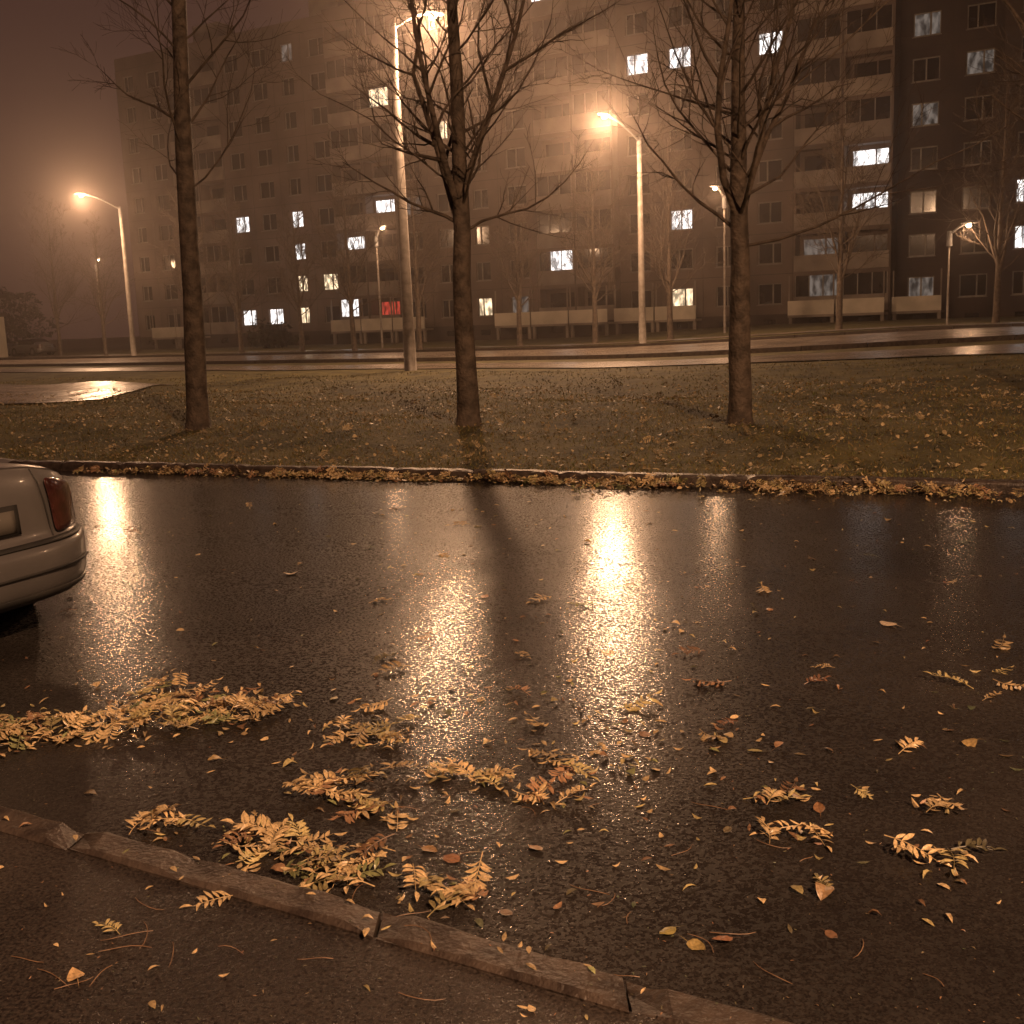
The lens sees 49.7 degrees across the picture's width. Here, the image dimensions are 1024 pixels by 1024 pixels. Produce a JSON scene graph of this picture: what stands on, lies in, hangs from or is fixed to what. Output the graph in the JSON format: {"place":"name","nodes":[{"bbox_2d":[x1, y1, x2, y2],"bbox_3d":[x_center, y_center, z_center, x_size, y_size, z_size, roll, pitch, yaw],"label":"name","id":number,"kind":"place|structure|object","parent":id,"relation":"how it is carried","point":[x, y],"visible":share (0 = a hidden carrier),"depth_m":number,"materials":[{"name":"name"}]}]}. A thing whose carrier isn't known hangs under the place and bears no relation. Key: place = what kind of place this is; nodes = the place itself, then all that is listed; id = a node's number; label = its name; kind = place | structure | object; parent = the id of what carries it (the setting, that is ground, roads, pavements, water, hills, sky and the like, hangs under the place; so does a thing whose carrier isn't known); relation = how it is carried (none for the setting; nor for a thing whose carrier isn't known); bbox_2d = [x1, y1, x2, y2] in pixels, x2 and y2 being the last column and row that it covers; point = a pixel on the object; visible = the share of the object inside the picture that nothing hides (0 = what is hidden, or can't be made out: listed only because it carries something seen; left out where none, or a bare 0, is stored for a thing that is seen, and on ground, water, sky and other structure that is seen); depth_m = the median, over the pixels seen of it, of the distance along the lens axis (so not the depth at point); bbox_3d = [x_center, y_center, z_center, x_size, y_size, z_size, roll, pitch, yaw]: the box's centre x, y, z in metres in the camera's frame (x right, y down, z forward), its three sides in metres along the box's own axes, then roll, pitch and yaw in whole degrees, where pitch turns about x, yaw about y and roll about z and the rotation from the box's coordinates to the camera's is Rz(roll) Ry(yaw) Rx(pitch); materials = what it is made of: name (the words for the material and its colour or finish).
{"place":"outdoors","nodes":[
{"label":"outdoors","id":0,"kind":"place"},
{"bbox_2d":[0,381,170,404],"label":"paved path","id":1,"kind":"structure","parent":0,"point":[60,390],"depth_m":28.73,"materials":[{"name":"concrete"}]},
{"bbox_2d":[0,0,362,340],"label":"sky","id":2,"kind":"structure","parent":0,"point":[57,142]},
{"bbox_2d":[16,337,473,472],"bbox_3d":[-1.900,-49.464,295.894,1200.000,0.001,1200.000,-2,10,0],"label":"ground","id":3,"kind":"structure","parent":0,"point":[114,340],"depth_m":403.35,"materials":[{"name":"soil"}]},
{"bbox_2d":[0,313,7,356],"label":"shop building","id":4,"kind":"structure","parent":3,"relation":"on","point":[3,348],"depth_m":89.53,"materials":[{"name":"beige concrete"}]},
{"bbox_2d":[0,832,667,1023],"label":"pavement","id":5,"kind":"structure","parent":0,"point":[186,986],"depth_m":2.70,"materials":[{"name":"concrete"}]},
{"bbox_2d":[0,471,1023,1023],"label":"road","id":6,"kind":"structure","parent":0,"point":[842,595],"depth_m":4.70,"materials":[{"name":"black asphalt"}]},
{"bbox_2d":[0,458,87,613],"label":"car","id":7,"kind":"object","parent":6,"relation":"on","point":[43,552],"visible":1,"depth_m":5.97,"materials":[{"name":"silver metal"}]},
{"bbox_2d":[0,806,793,1023],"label":"kerb","id":8,"kind":"structure","parent":6,"relation":"on","point":[549,974],"depth_m":2.83,"materials":[{"name":"concrete"}]},
{"bbox_2d":[11,802,943,1000],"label":"twigs","id":9,"kind":"object","parent":6,"relation":"on","point":[147,931],"visible":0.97,"depth_m":2.81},
{"bbox_2d":[0,490,1023,1023],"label":"fallen leaves","id":10,"kind":"object","parent":6,"relation":"on","point":[342,868],"visible":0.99,"depth_m":3.81,"materials":[{"name":"yellow plant"}]},
{"bbox_2d":[8,459,1023,494],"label":"kerb","id":11,"kind":"structure","parent":6,"relation":"on","point":[1004,486],"depth_m":11.54,"materials":[{"name":"concrete"}]},
{"bbox_2d":[0,316,1023,479],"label":"grass verge","id":12,"kind":"object","parent":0,"point":[891,450],"depth_m":17.19,"materials":[{"name":"green plant"}]},
{"bbox_2d":[6,340,15,353],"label":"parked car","id":13,"kind":"object","parent":12,"relation":"on","point":[9,346],"visible":0.14,"depth_m":94.17,"materials":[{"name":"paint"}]},
{"bbox_2d":[0,286,63,355],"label":"distant trees","id":14,"kind":"object","parent":12,"relation":"on","point":[5,298],"visible":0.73,"depth_m":96.33,"materials":[{"name":"brown plant"}]},
{"bbox_2d":[10,338,56,355],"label":"parked car","id":15,"kind":"object","parent":12,"relation":"on","point":[33,346],"visible":1,"depth_m":91.09,"materials":[{"name":"silver metal"}]},
{"bbox_2d":[18,189,96,355],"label":"bare tree","id":16,"kind":"object","parent":12,"relation":"on","point":[56,306],"visible":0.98,"depth_m":85.75,"materials":[{"name":"brown plant"}]},
{"bbox_2d":[94,260,103,350],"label":"street lamp","id":17,"kind":"object","parent":12,"relation":"on","point":[98,298],"visible":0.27,"depth_m":98.85,"materials":[{"name":"concrete"}]},
{"bbox_2d":[58,208,151,354],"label":"bare tree","id":18,"kind":"object","parent":12,"relation":"on","point":[101,308],"visible":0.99,"depth_m":82.14,"materials":[{"name":"brown plant"}]},
{"bbox_2d":[74,192,136,355],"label":"street lamp","id":19,"kind":"object","parent":12,"relation":"on","point":[130,320],"visible":0.97,"depth_m":72.21,"materials":[{"name":"concrete"}]},
{"bbox_2d":[51,0,303,430],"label":"bare tree","id":20,"kind":"object","parent":12,"relation":"on","point":[197,412],"visible":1,"depth_m":16.49,"materials":[{"name":"brown plant"}]},
{"bbox_2d":[148,186,240,316],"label":"bare tree","id":21,"kind":"object","parent":12,"relation":"on","point":[178,276],"visible":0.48,"depth_m":75.77,"materials":[{"name":"brown plant"}]},
{"bbox_2d":[198,191,288,351],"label":"bare tree","id":22,"kind":"object","parent":12,"relation":"on","point":[237,295],"visible":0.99,"depth_m":70.20,"materials":[{"name":"brown plant"}]},
{"bbox_2d":[243,318,299,348],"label":"bushes","id":23,"kind":"object","parent":12,"relation":"on","point":[268,336],"visible":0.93,"depth_m":84.14,"materials":[{"name":"brown plant"}]},
{"bbox_2d":[261,201,336,350],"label":"bare tree","id":24,"kind":"object","parent":12,"relation":"on","point":[298,303],"visible":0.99,"depth_m":67.23,"materials":[{"name":"brown plant"}]},
{"bbox_2d":[305,165,412,350],"bbox_3d":[-8.289,-14.000,61.525,5.895,10.193,4.455,-5,10,-17],"label":"bare tree","id":25,"kind":"object","parent":12,"relation":"on","point":[350,290],"visible":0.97,"depth_m":61.40,"materials":[{"name":"brown plant"}]},
{"bbox_2d":[374,224,386,347],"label":"street lamp","id":26,"kind":"object","parent":12,"relation":"on","point":[375,240],"visible":0.77,"depth_m":69.31,"materials":[{"name":"concrete"}]},
{"bbox_2d":[354,160,452,349],"bbox_3d":[-5.120,-13.606,59.420,4.485,9.888,5.894,3,11,26],"label":"bare tree","id":27,"kind":"object","parent":12,"relation":"on","point":[417,299],"visible":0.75,"depth_m":58.53,"materials":[{"name":"brown plant"}]},
{"bbox_2d":[389,9,444,370],"bbox_3d":[-2.666,-9.622,33.653,2.072,10.867,0.389,-10,13,-38],"label":"street lamp","id":28,"kind":"object","parent":12,"relation":"on","point":[409,351],"visible":0.73,"depth_m":33.22,"materials":[{"name":"concrete"}]},
{"bbox_2d":[277,0,634,425],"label":"bare tree","id":29,"kind":"object","parent":12,"relation":"on","point":[456,185],"visible":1,"depth_m":14.84,"materials":[{"name":"brown plant"}]},
{"bbox_2d":[0,375,1023,503],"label":"fallen leaves","id":30,"kind":"object","parent":12,"relation":"on","point":[764,485],"visible":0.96,"depth_m":13.16,"materials":[{"name":"brown plant"}]},
{"bbox_2d":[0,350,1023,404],"bbox_3d":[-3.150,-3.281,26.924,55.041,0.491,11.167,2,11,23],"label":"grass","id":31,"kind":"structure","parent":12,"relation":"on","point":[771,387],"depth_m":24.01,"materials":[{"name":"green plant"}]},
{"bbox_2d":[0,334,1023,366],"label":"kerb","id":32,"kind":"structure","parent":12,"relation":"on","point":[831,346],"depth_m":37.52,"materials":[{"name":"concrete"}]},
{"bbox_2d":[0,323,1023,359],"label":"kerb","id":33,"kind":"structure","parent":12,"relation":"on","point":[754,338],"depth_m":49.15,"materials":[{"name":"concrete"}]},
{"bbox_2d":[482,186,561,345],"bbox_3d":[0.199,-13.441,60.758,3.576,8.720,4.922,-9,12,-35],"label":"bare tree","id":34,"kind":"object","parent":12,"relation":"on","point":[518,285],"visible":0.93,"depth_m":60.37,"materials":[{"name":"brown plant"}]},
{"bbox_2d":[114,0,1023,349],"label":"apartment block","id":35,"kind":"structure","parent":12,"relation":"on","point":[264,170],"depth_m":76.86,"materials":[{"name":"brown concrete"}]},
{"bbox_2d":[549,140,637,342],"bbox_3d":[4.370,-14.201,58.523,4.876,10.592,5.276,-2,10,0],"label":"bare tree","id":36,"kind":"object","parent":12,"relation":"on","point":[593,281],"visible":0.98,"depth_m":58.51,"materials":[{"name":"brown plant"}]},
{"bbox_2d":[597,111,645,343],"bbox_3d":[4.952,-12.434,49.548,0.380,10.250,3.246,6,13,40],"label":"street lamp","id":37,"kind":"object","parent":12,"relation":"on","point":[641,291],"visible":0.96,"depth_m":50.57,"materials":[{"name":"concrete"}]},
{"bbox_2d":[610,117,729,338],"bbox_3d":[7.329,-14.267,55.891,6.622,11.163,6.244,-9,12,-34],"label":"bare tree","id":38,"kind":"object","parent":12,"relation":"on","point":[668,246],"visible":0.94,"depth_m":55.92,"materials":[{"name":"brown plant"}]},
{"bbox_2d":[709,184,726,332],"bbox_3d":[11.011,-13.324,58.837,1.395,7.937,0.379,-11,13,-41],"label":"street lamp","id":39,"kind":"object","parent":12,"relation":"on","point":[724,203],"visible":0.92,"depth_m":59.23,"materials":[{"name":"concrete"}]},
{"bbox_2d":[552,0,1023,424],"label":"bare tree","id":40,"kind":"object","parent":12,"relation":"on","point":[738,191],"visible":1,"depth_m":13.43,"materials":[{"name":"brown plant"}]},
{"bbox_2d":[786,96,900,328],"bbox_3d":[15.050,-13.616,50.805,4.669,10.496,5.556,-10,12,-37],"label":"bare tree","id":41,"kind":"object","parent":12,"relation":"on","point":[841,272],"visible":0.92,"depth_m":50.50,"materials":[{"name":"brown plant"}]},
{"bbox_2d":[946,220,978,323],"bbox_3d":[19.995,-10.557,49.227,1.395,4.675,0.379,6,13,41],"label":"street lamp","id":42,"kind":"object","parent":12,"relation":"on","point":[949,238],"visible":0.95,"depth_m":49.42,"materials":[{"name":"concrete"}]},
{"bbox_2d":[908,49,1023,322],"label":"bare tree","id":43,"kind":"object","parent":12,"relation":"on","point":[998,256],"visible":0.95,"depth_m":47.42,"materials":[{"name":"brown plant"}]},
{"bbox_2d":[969,0,1023,194],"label":"bare tree","id":44,"kind":"object","parent":12,"relation":"on","point":[1014,12],"visible":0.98,"depth_m":14.95,"materials":[{"name":"brown plant"}]},
{"bbox_2d":[0,326,1023,363],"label":"road","id":45,"kind":"structure","parent":0,"point":[882,337],"depth_m":43.73,"materials":[{"name":"grey asphalt"}]},
{"bbox_2d":[0,344,1023,371],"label":"footpath","id":46,"kind":"structure","parent":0,"point":[995,349],"depth_m":32.01,"materials":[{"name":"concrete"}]},
{"bbox_2d":[0,322,1023,357],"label":"footpath","id":47,"kind":"structure","parent":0,"point":[567,344],"depth_m":56.13,"materials":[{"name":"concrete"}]}
]}

